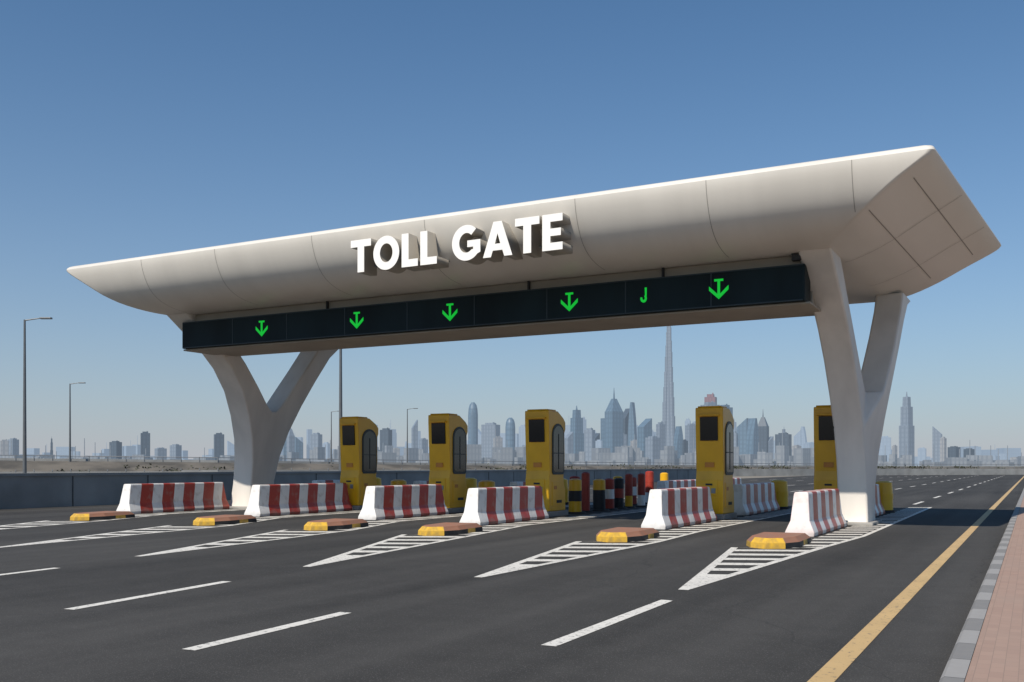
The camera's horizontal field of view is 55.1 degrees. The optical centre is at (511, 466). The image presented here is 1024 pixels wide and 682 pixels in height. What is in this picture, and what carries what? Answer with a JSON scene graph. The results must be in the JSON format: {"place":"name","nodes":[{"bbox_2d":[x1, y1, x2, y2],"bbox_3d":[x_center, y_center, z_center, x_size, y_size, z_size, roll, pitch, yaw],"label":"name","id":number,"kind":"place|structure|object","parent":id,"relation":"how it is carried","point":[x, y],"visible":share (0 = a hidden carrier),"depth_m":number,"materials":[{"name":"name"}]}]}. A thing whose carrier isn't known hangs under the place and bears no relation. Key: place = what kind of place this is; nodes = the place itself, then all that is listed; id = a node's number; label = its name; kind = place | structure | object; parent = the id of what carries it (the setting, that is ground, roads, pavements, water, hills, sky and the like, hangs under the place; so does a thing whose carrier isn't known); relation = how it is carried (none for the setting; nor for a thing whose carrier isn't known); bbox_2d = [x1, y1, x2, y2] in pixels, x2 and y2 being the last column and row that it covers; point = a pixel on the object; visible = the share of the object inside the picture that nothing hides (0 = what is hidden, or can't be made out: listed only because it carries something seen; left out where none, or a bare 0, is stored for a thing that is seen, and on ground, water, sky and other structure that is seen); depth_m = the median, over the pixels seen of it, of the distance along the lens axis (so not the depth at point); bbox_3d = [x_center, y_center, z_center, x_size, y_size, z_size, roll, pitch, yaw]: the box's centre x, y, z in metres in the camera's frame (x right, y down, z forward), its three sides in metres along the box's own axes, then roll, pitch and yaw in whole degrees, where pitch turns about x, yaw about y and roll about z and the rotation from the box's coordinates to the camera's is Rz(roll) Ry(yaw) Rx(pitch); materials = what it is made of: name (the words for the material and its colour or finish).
{"place":"outdoors","nodes":[
{"label":"outdoors","id":0,"kind":"place"},
{"bbox_2d":[0,439,8,454],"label":"office tower","id":1,"kind":"structure","parent":0,"point":[4,447],"depth_m":1695.27,"materials":[{"name":"stone"}]},
{"bbox_2d":[8,438,18,454],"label":"office tower","id":2,"kind":"structure","parent":0,"point":[15,446],"depth_m":2194.42,"materials":[{"name":"grey glass"}]},
{"bbox_2d":[109,440,121,458],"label":"office tower","id":3,"kind":"structure","parent":0,"point":[116,447],"depth_m":2193.82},
{"bbox_2d":[155,447,166,459],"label":"office tower","id":4,"kind":"structure","parent":0,"point":[161,452],"depth_m":2194.22,"materials":[{"name":"grey glass"}]},
{"bbox_2d":[170,444,181,458],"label":"office tower","id":5,"kind":"structure","parent":0,"point":[175,450],"depth_m":2393.77,"materials":[{"name":"grey glass"}]},
{"bbox_2d":[214,432,223,459],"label":"office tower","id":6,"kind":"structure","parent":0,"point":[218,444],"depth_m":1843.73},
{"bbox_2d":[227,441,233,454],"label":"office tower","id":7,"kind":"structure","parent":0,"point":[230,448],"depth_m":2928.95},
{"bbox_2d":[295,437,302,457],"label":"office tower","id":8,"kind":"structure","parent":0,"point":[298,445],"depth_m":2194.15,"materials":[{"name":"blue glass"}]},
{"bbox_2d":[310,432,321,449],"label":"office tower","id":9,"kind":"structure","parent":0,"point":[315,439],"depth_m":1993.84,"materials":[{"name":"grey glass"}]},
{"bbox_2d":[481,422,499,457],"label":"office tower","id":10,"kind":"structure","parent":0,"point":[487,433],"depth_m":2386.93,"materials":[{"name":"grey glass"}]},
{"bbox_2d":[0,475,1023,681],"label":"road","id":11,"kind":"structure","parent":0,"point":[437,612],"depth_m":12.61,"materials":[{"name":"asphalt"}]},
{"bbox_2d":[70,511,134,520],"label":"traffic island","id":12,"kind":"structure","parent":11,"relation":"on","point":[98,515],"depth_m":31.15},
{"bbox_2d":[116,482,229,513],"bbox_3d":[-12.704,1.165,37.104,0.700,1.070,5.192,0,0,25],"label":"jersey barrier","id":13,"kind":"object","parent":11,"relation":"on","point":[156,498],"visible":0.84,"depth_m":36.60,"materials":[{"name":"concrete"}]},
{"bbox_2d":[193,515,256,525],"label":"traffic island","id":14,"kind":"structure","parent":11,"relation":"on","point":[217,520],"depth_m":28.55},
{"bbox_2d":[244,483,352,516],"bbox_3d":[-7.605,1.165,35.527,0.700,1.070,5.392,0,0,26],"label":"jersey barrier","id":15,"kind":"object","parent":11,"relation":"on","point":[278,499],"visible":0.91,"depth_m":34.91,"materials":[{"name":"concrete"}]},
{"bbox_2d":[312,480,339,482],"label":"jersey barrier","id":16,"kind":"object","parent":11,"relation":"on","point":[325,481],"visible":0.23,"depth_m":44.57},
{"bbox_2d":[304,518,368,530],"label":"traffic island","id":17,"kind":"structure","parent":11,"relation":"on","point":[328,524],"depth_m":26.39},
{"bbox_2d":[0,469,695,508],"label":"parapet wall","id":18,"kind":"structure","parent":11,"relation":"on","point":[29,490],"depth_m":44.58,"materials":[{"name":"concrete"}]},
{"bbox_2d":[340,416,377,509],"bbox_3d":[-6.025,-0.115,38.619,1.040,3.630,1.560,0,0,28],"label":"toll booth","id":19,"kind":"object","parent":11,"relation":"on","point":[358,443],"visible":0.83,"depth_m":38.09,"materials":[{"name":"yellow painted metal"},{"name":"tinted glass"}]},
{"bbox_2d":[362,480,374,499],"bbox_3d":[-5.624,0.920,38.406,0.020,0.800,0.800,0,0,28],"label":"side service door","id":20,"kind":"structure","parent":19,"relation":"in","point":[370,482],"depth_m":38.23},
{"bbox_2d":[362,429,376,473],"bbox_3d":[-5.612,-0.590,38.467,0.072,1.740,0.940,0,0,28],"label":"window frame","id":21,"kind":"structure","parent":19,"relation":"in","point":[364,472],"depth_m":38.21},
{"bbox_2d":[364,431,375,470],"bbox_3d":[-5.600,-0.595,38.461,0.059,1.570,0.800,0,0,28],"label":"side window","id":22,"kind":"structure","parent":19,"relation":"in","point":[369,437],"depth_m":38.43,"materials":[{"name":"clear glass"}]},
{"bbox_2d":[358,484,448,519],"bbox_3d":[-3.571,1.165,32.987,0.700,1.070,4.492,0,0,27],"label":"jersey barrier","id":23,"kind":"object","parent":11,"relation":"on","point":[392,502],"visible":0.94,"depth_m":32.38,"materials":[{"name":"concrete"}]},
{"bbox_2d":[428,413,467,512],"bbox_3d":[-2.369,-0.115,36.335,1.040,3.630,1.560,0,0,28],"label":"toll booth","id":24,"kind":"object","parent":11,"relation":"on","point":[448,432],"visible":0.73,"depth_m":35.83,"materials":[{"name":"yellow painted metal"},{"name":"tinted glass"}]},
{"bbox_2d":[453,480,463,501],"bbox_3d":[-1.968,0.920,36.122,0.020,0.800,0.800,0,0,28],"label":"side service door","id":25,"kind":"structure","parent":24,"relation":"in","point":[458,492],"depth_m":36.09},
{"bbox_2d":[453,427,465,473],"bbox_3d":[-1.956,-0.590,36.184,0.072,1.740,0.940,0,0,28],"label":"window frame","id":26,"kind":"structure","parent":24,"relation":"in","point":[459,472],"depth_m":35.92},
{"bbox_2d":[454,429,465,471],"bbox_3d":[-1.944,-0.595,36.177,0.059,1.570,0.800,0,0,28],"label":"side window","id":27,"kind":"structure","parent":24,"relation":"in","point":[459,433],"depth_m":36.13,"materials":[{"name":"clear glass"}]},
{"bbox_2d":[418,522,482,535],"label":"traffic island","id":28,"kind":"structure","parent":11,"relation":"on","point":[445,528],"depth_m":24.35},
{"bbox_2d":[0,504,931,589],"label":"gore hatching","id":29,"kind":"object","parent":11,"relation":"on","point":[702,577],"visible":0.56,"depth_m":21.52,"materials":[{"name":"white paint"}]},
{"bbox_2d":[466,478,476,491],"bbox_3d":[-1.976,1.120,46.127,0.830,1.160,0.830,0,0,28],"label":"crash drum","id":30,"kind":"object","parent":11,"relation":"on","point":[471,482],"visible":0.36,"depth_m":45.83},
{"bbox_2d":[478,480,494,487],"bbox_3d":[-0.977,1.120,37.781,0.830,1.160,0.830,0,0,28],"label":"crash drum","id":31,"kind":"object","parent":11,"relation":"on","point":[485,483],"visible":0.26,"depth_m":37.52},
{"bbox_2d":[0,475,992,649],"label":"lane dashes","id":32,"kind":"object","parent":11,"relation":"on","point":[580,633],"visible":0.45,"depth_m":10.78,"materials":[{"name":"white paint"}]},
{"bbox_2d":[459,486,548,525],"bbox_3d":[-0.159,1.165,30.097,0.700,1.070,4.592,0,0,28],"label":"jersey barrier","id":33,"kind":"object","parent":11,"relation":"on","point":[492,505],"visible":0.86,"depth_m":29.41,"materials":[{"name":"concrete"}]},
{"bbox_2d":[67,145,1000,525],"bbox_3d":[-0.105,-2.738,32.698,29.113,8.885,12.283,0,0,28],"label":"toll gate gantry","id":34,"kind":"object","parent":11,"relation":"on","point":[825,243],"visible":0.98,"depth_m":27.68,"materials":[{"name":"metal"}]},
{"bbox_2d":[525,409,567,516],"bbox_3d":[1.143,-0.115,33.675,1.040,3.630,1.560,0,0,28],"label":"toll booth","id":35,"kind":"object","parent":11,"relation":"on","point":[545,445],"visible":0.8,"depth_m":33.16,"materials":[{"name":"yellow painted metal"},{"name":"tinted glass"}]},
{"bbox_2d":[552,481,561,504],"bbox_3d":[1.544,0.920,33.462,0.020,0.800,0.800,0,0,28],"label":"side service door","id":36,"kind":"structure","parent":35,"relation":"in","point":[556,493],"depth_m":33.38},
{"bbox_2d":[552,424,563,474],"bbox_3d":[1.556,-0.590,33.523,0.072,1.740,0.940,0,0,28],"label":"window frame","id":37,"kind":"structure","parent":35,"relation":"in","point":[554,473],"depth_m":33.20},
{"bbox_2d":[553,426,563,471],"bbox_3d":[1.568,-0.595,33.517,0.059,1.570,0.800,0,0,28],"label":"side window","id":38,"kind":"structure","parent":35,"relation":"in","point":[558,430],"depth_m":33.49,"materials":[{"name":"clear glass"}]},
{"bbox_2d":[564,478,568,504],"bbox_3d":[2.174,1.120,43.920,0.830,1.160,0.830,0,0,28],"label":"crash drum","id":39,"kind":"object","parent":11,"relation":"on","point":[566,491],"visible":0.24,"depth_m":43.68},
{"bbox_2d":[568,479,585,513],"bbox_3d":[2.283,1.074,35.482,0.811,1.253,0.811,0,0,28],"label":"traffic bollard","id":40,"kind":"object","parent":11,"relation":"on","point":[575,496],"visible":0.94,"depth_m":35.28,"materials":[{"name":"yellow paint"}]},
{"bbox_2d":[581,472,592,511],"bbox_3d":[2.741,0.956,36.484,0.541,1.487,0.541,0,0,28],"label":"traffic bollard","id":41,"kind":"object","parent":11,"relation":"on","point":[585,477],"visible":0.81,"depth_m":36.36,"materials":[{"name":"red paint"}]},
{"bbox_2d":[590,479,609,510],"bbox_3d":[3.324,1.090,37.419,0.811,1.220,0.811,0,0,28],"label":"traffic bollard","id":42,"kind":"object","parent":11,"relation":"on","point":[598,494],"visible":0.96,"depth_m":37.22,"materials":[{"name":"yellow paint"}]},
{"bbox_2d":[604,478,617,509],"bbox_3d":[3.809,1.085,38.408,0.676,1.230,0.676,0,0,28],"label":"traffic bollard","id":43,"kind":"object","parent":11,"relation":"on","point":[609,493],"visible":0.88,"depth_m":38.23,"materials":[{"name":"red paint"}]},
{"bbox_2d":[614,478,626,508],"bbox_3d":[4.294,1.084,39.395,0.676,1.232,0.676,0,0,28],"label":"traffic bollard","id":44,"kind":"object","parent":11,"relation":"on","point":[618,493],"visible":0.92,"depth_m":39.22,"materials":[{"name":"red paint"}]},
{"bbox_2d":[596,527,658,541],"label":"traffic island","id":45,"kind":"structure","parent":11,"relation":"on","point":[623,534],"depth_m":22.29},
{"bbox_2d":[624,474,634,507],"bbox_3d":[4.809,1.001,40.368,0.541,1.398,0.541,0,0,28],"label":"traffic bollard","id":46,"kind":"object","parent":11,"relation":"on","point":[628,490],"visible":0.94,"depth_m":40.23,"materials":[{"name":"red paint"}]},
{"bbox_2d":[624,477,637,505],"bbox_3d":[5.247,1.079,42.853,0.676,1.241,0.676,0,0,28],"label":"traffic bollard","id":47,"kind":"object","parent":11,"relation":"on","point":[634,491],"visible":0.39,"depth_m":42.68,"materials":[{"name":"red paint"}]},
{"bbox_2d":[635,473,646,506],"bbox_3d":[5.446,0.998,41.275,0.540,1.404,0.541,0,0,28],"label":"traffic bollard","id":48,"kind":"object","parent":11,"relation":"on","point":[641,489],"visible":0.98,"depth_m":41.13,"materials":[{"name":"red paint"}]},
{"bbox_2d":[645,471,653,503],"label":"traffic bollard","id":49,"kind":"object","parent":11,"relation":"on","point":[649,480],"visible":0.71,"depth_m":44.53,"materials":[{"name":"red paint"}]},
{"bbox_2d":[656,479,695,488],"bbox_3d":[7.796,1.165,45.122,0.700,1.070,5.992,0,0,28],"label":"jersey barrier","id":50,"kind":"object","parent":11,"relation":"on","point":[666,484],"visible":0.18,"depth_m":43.88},
{"bbox_2d":[641,487,716,529],"bbox_3d":[4.943,1.165,28.574,0.700,1.070,4.892,0,0,28],"label":"jersey barrier","id":51,"kind":"object","parent":11,"relation":"on","point":[669,508],"visible":0.95,"depth_m":27.58,"materials":[{"name":"concrete"}]},
{"bbox_2d":[695,406,736,519],"bbox_3d":[6.601,-0.115,31.905,1.040,3.630,1.560,0,0,28],"label":"toll booth","id":52,"kind":"object","parent":11,"relation":"on","point":[714,449],"visible":0.82,"depth_m":31.36,"materials":[{"name":"yellow painted metal"},{"name":"tinted glass"}]},
{"bbox_2d":[725,482,731,507],"bbox_3d":[7.002,0.920,31.692,0.020,0.800,0.800,0,0,28],"label":"side service door","id":53,"kind":"structure","parent":52,"relation":"in","point":[728,494],"depth_m":31.64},
{"bbox_2d":[725,421,733,474],"bbox_3d":[7.015,-0.590,31.754,0.072,1.740,0.940,0,0,28],"label":"window frame","id":54,"kind":"structure","parent":52,"relation":"in","point":[727,473],"depth_m":31.61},
{"bbox_2d":[726,424,732,471],"bbox_3d":[7.026,-0.595,31.747,0.059,1.570,0.800,0,0,28],"label":"side window","id":55,"kind":"structure","parent":52,"relation":"in","point":[729,433],"depth_m":31.69,"materials":[{"name":"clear glass"}]},
{"bbox_2d":[733,482,779,515],"bbox_3d":[8.960,1.165,36.235,0.700,1.070,5.192,0,0,28],"label":"jersey barrier","id":56,"kind":"object","parent":11,"relation":"on","point":[752,498],"visible":0.83,"depth_m":35.34,"materials":[{"name":"concrete"}]},
{"bbox_2d":[746,532,810,548],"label":"traffic island","id":57,"kind":"structure","parent":11,"relation":"on","point":[773,540],"depth_m":20.48,"materials":[{"name":"concrete"}]},
{"bbox_2d":[771,480,789,508],"bbox_3d":[10.691,1.120,39.278,0.830,1.160,0.830,0,0,28],"label":"crash drum","id":58,"kind":"object","parent":11,"relation":"on","point":[781,489],"visible":0.72,"depth_m":38.96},
{"bbox_2d":[785,489,846,536],"bbox_3d":[8.050,1.165,25.790,0.700,1.070,4.692,0,0,28],"label":"jersey barrier","id":59,"kind":"object","parent":11,"relation":"on","point":[814,513],"visible":0.91,"depth_m":24.43,"materials":[{"name":"concrete"}]},
{"bbox_2d":[814,405,837,489],"bbox_3d":[10.258,-0.115,31.434,1.040,3.630,1.560,0,0,28],"label":"toll booth","id":60,"kind":"object","parent":11,"relation":"on","point":[825,469],"visible":0.37,"depth_m":30.92,"materials":[{"name":"metal"}]},
{"bbox_2d":[875,484,884,516],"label":"jersey barrier","id":61,"kind":"object","parent":11,"relation":"on","point":[879,509],"visible":0.24,"depth_m":34.41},
{"bbox_2d":[875,481,894,512],"bbox_3d":[13.654,1.120,36.117,0.830,1.160,0.830,0,0,28],"label":"crash drum","id":62,"kind":"object","parent":11,"relation":"on","point":[886,491],"visible":0.69,"depth_m":35.80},
{"bbox_2d":[807,476,1023,681],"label":"yellow edge line","id":63,"kind":"object","parent":11,"relation":"on","point":[834,668],"visible":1,"depth_m":10.92,"materials":[{"name":"paint"}]},
{"bbox_2d":[0,425,1023,465],"bbox_3d":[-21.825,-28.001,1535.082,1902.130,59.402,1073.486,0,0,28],"label":"distant city buildings","id":64,"kind":"structure","parent":0,"point":[668,455],"depth_m":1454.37,"materials":[{"name":"concrete"}]},
{"bbox_2d":[0,460,1023,471],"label":"embankment","id":65,"kind":"structure","parent":0,"point":[40,466],"depth_m":124.98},
{"bbox_2d":[0,455,1023,466],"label":"guard rail","id":66,"kind":"object","parent":65,"relation":"on","point":[162,460],"visible":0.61,"depth_m":137.52,"materials":[{"name":"metal"}]},
{"bbox_2d":[10,462,1021,471],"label":"desert shrubs","id":67,"kind":"object","parent":65,"relation":"on","point":[787,467],"visible":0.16,"depth_m":169.44,"materials":[{"name":"green plant"}]},
{"bbox_2d":[0,0,1023,458],"label":"sky","id":68,"kind":"structure","parent":0,"point":[129,128],"materials":[{"name":"blue"}]},
{"bbox_2d":[645,436,659,464],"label":"office tower","id":69,"kind":"structure","parent":0,"point":[652,448],"depth_m":1692.77,"materials":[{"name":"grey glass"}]},
{"bbox_2d":[662,326,674,445],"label":"spired skyscraper","id":70,"kind":"structure","parent":0,"point":[668,418],"depth_m":2591.68,"materials":[{"name":"grey glass"}]},
{"bbox_2d":[733,476,789,478],"bbox_3d":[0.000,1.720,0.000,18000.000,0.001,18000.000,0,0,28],"label":"ground","id":71,"kind":"structure","parent":0,"point":[741,477],"depth_m":165.92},
{"bbox_2d":[23,317,52,472],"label":"street lamp","id":72,"kind":"object","parent":71,"relation":"on","point":[24,412],"visible":0.73,"depth_m":68.79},
{"bbox_2d":[69,382,85,461],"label":"street lamp","id":73,"kind":"object","parent":71,"relation":"on","point":[70,419],"visible":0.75,"depth_m":122.12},
{"bbox_2d":[140,431,149,457],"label":"office tower","id":74,"kind":"structure","parent":71,"relation":"on","point":[144,440],"depth_m":1994.37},
{"bbox_2d":[287,429,294,451],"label":"office tower","id":75,"kind":"structure","parent":71,"relation":"on","point":[290,442],"depth_m":1847.07,"materials":[{"name":"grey glass"}]},
{"bbox_2d":[339,349,341,470],"bbox_3d":[-10.178,-4.380,64.000,2.393,12.160,0.386,0,0,0],"label":"street lamp","id":76,"kind":"object","parent":71,"relation":"on","point":[340,383],"visible":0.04,"depth_m":63.91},
{"bbox_2d":[380,428,391,451],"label":"office tower","id":77,"kind":"structure","parent":71,"relation":"on","point":[385,436],"depth_m":1993.16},
{"bbox_2d":[411,420,417,447],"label":"office tower","id":78,"kind":"structure","parent":71,"relation":"on","point":[414,436],"depth_m":1996.15,"materials":[{"name":"blue glass"}]},
{"bbox_2d":[419,438,427,452],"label":"office tower","id":79,"kind":"structure","parent":71,"relation":"on","point":[423,443],"depth_m":2395.51,"materials":[{"name":"grey glass"}]},
{"bbox_2d":[468,402,477,443],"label":"office tower","id":80,"kind":"structure","parent":71,"relation":"on","point":[472,424],"depth_m":1842.31,"materials":[{"name":"blue glass"}]},
{"bbox_2d":[493,436,502,449],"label":"office tower","id":81,"kind":"structure","parent":71,"relation":"on","point":[499,441],"depth_m":1845.98,"materials":[{"name":"stone"}]},
{"bbox_2d":[505,418,514,449],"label":"office tower","id":82,"kind":"structure","parent":71,"relation":"on","point":[510,433],"depth_m":1693.13,"materials":[{"name":"blue glass"}]},
{"bbox_2d":[0,467,1023,475],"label":"concrete barrier wall","id":83,"kind":"structure","parent":71,"relation":"on","point":[781,472],"depth_m":176.77,"materials":[{"name":"concrete"}]},
{"bbox_2d":[519,424,525,445],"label":"office tower","id":84,"kind":"structure","parent":71,"relation":"on","point":[522,440],"depth_m":2633.94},
{"bbox_2d":[564,432,572,453],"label":"office tower","id":85,"kind":"structure","parent":71,"relation":"on","point":[568,441],"depth_m":1695.87,"materials":[{"name":"blue glass"}]},
{"bbox_2d":[570,406,583,453],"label":"office tower","id":86,"kind":"structure","parent":71,"relation":"on","point":[576,424],"depth_m":2191.91,"materials":[{"name":"blue glass"}]},
{"bbox_2d":[584,428,594,460],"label":"office tower","id":87,"kind":"structure","parent":71,"relation":"on","point":[589,438],"depth_m":1844.79,"materials":[{"name":"grey glass"}]},
{"bbox_2d":[601,418,604,447],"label":"office tower","id":88,"kind":"structure","parent":71,"relation":"on","point":[603,429],"depth_m":2191.22,"materials":[{"name":"blue glass"}]},
{"bbox_2d":[605,392,622,452],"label":"office tower","id":89,"kind":"structure","parent":71,"relation":"on","point":[613,425],"depth_m":1841.87,"materials":[{"name":"blue glass"}]},
{"bbox_2d":[623,408,628,445],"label":"office tower","id":90,"kind":"structure","parent":71,"relation":"on","point":[625,419],"depth_m":2393.05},
{"bbox_2d":[628,402,636,445],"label":"office tower","id":91,"kind":"structure","parent":71,"relation":"on","point":[632,428],"depth_m":2194.57,"materials":[{"name":"blue glass"}]},
{"bbox_2d":[637,418,651,456],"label":"office tower","id":92,"kind":"structure","parent":71,"relation":"on","point":[644,429],"depth_m":1843.56,"materials":[{"name":"blue glass"}]},
{"bbox_2d":[656,421,664,449],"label":"office tower","id":93,"kind":"structure","parent":71,"relation":"on","point":[660,430],"depth_m":2194.26,"materials":[{"name":"grey glass"}]},
{"bbox_2d":[674,426,682,457],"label":"office tower","id":94,"kind":"structure","parent":71,"relation":"on","point":[678,437],"depth_m":1993.51,"materials":[{"name":"blue glass"}]},
{"bbox_2d":[685,423,695,452],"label":"office tower","id":95,"kind":"structure","parent":71,"relation":"on","point":[690,431],"depth_m":2390.58,"materials":[{"name":"grey glass"}]},
{"bbox_2d":[704,393,716,404],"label":"office tower","id":96,"kind":"structure","parent":71,"relation":"on","point":[709,397],"depth_m":2441.96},
{"bbox_2d":[737,418,747,454],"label":"office tower","id":97,"kind":"structure","parent":71,"relation":"on","point":[742,431],"depth_m":1992.22,"materials":[{"name":"blue glass"}]},
{"bbox_2d":[746,418,758,453],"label":"office tower","id":98,"kind":"structure","parent":71,"relation":"on","point":[752,440],"depth_m":1695.17,"materials":[{"name":"blue glass"}]},
{"bbox_2d":[758,415,768,452],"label":"office tower","id":99,"kind":"structure","parent":71,"relation":"on","point":[763,429],"depth_m":2390.76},
{"bbox_2d":[768,436,773,458],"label":"office tower","id":100,"kind":"structure","parent":71,"relation":"on","point":[771,444],"depth_m":2394.90,"materials":[{"name":"blue glass"}]},
{"bbox_2d":[794,430,800,445],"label":"office tower","id":101,"kind":"structure","parent":71,"relation":"on","point":[797,438],"depth_m":2753.24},
{"bbox_2d":[800,426,806,447],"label":"office tower","id":102,"kind":"structure","parent":71,"relation":"on","point":[803,436],"depth_m":2860.22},
{"bbox_2d":[899,392,913,465],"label":"office tower","id":103,"kind":"structure","parent":71,"relation":"on","point":[906,434],"depth_m":1843.82,"materials":[{"name":"blue glass"}]},
{"bbox_2d":[932,426,941,461],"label":"office tower","id":104,"kind":"structure","parent":71,"relation":"on","point":[936,435],"depth_m":2393.32,"materials":[{"name":"blue glass"}]},
{"bbox_2d":[940,436,946,461],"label":"office tower","id":105,"kind":"structure","parent":71,"relation":"on","point":[943,448],"depth_m":1997.10,"materials":[{"name":"stone"}]},
{"bbox_2d":[939,489,1023,681],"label":"kerb","id":106,"kind":"structure","parent":71,"relation":"on","point":[958,664],"depth_m":10.08,"materials":[{"name":"concrete"}]},
{"bbox_2d":[775,432,791,455],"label":"office tower","id":107,"kind":"structure","parent":0,"point":[787,439],"depth_m":1842.36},
{"bbox_2d":[879,436,890,461],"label":"office tower","id":108,"kind":"structure","parent":0,"point":[885,446],"depth_m":2188.60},
{"bbox_2d":[918,447,925,465],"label":"office tower","id":109,"kind":"structure","parent":0,"point":[921,454],"depth_m":1695.65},
{"bbox_2d":[948,446,959,457],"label":"office tower","id":110,"kind":"structure","parent":0,"point":[953,451],"depth_m":2391.57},
{"bbox_2d":[965,497,1023,681],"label":"pavement","id":111,"kind":"structure","parent":0,"point":[998,655],"depth_m":9.63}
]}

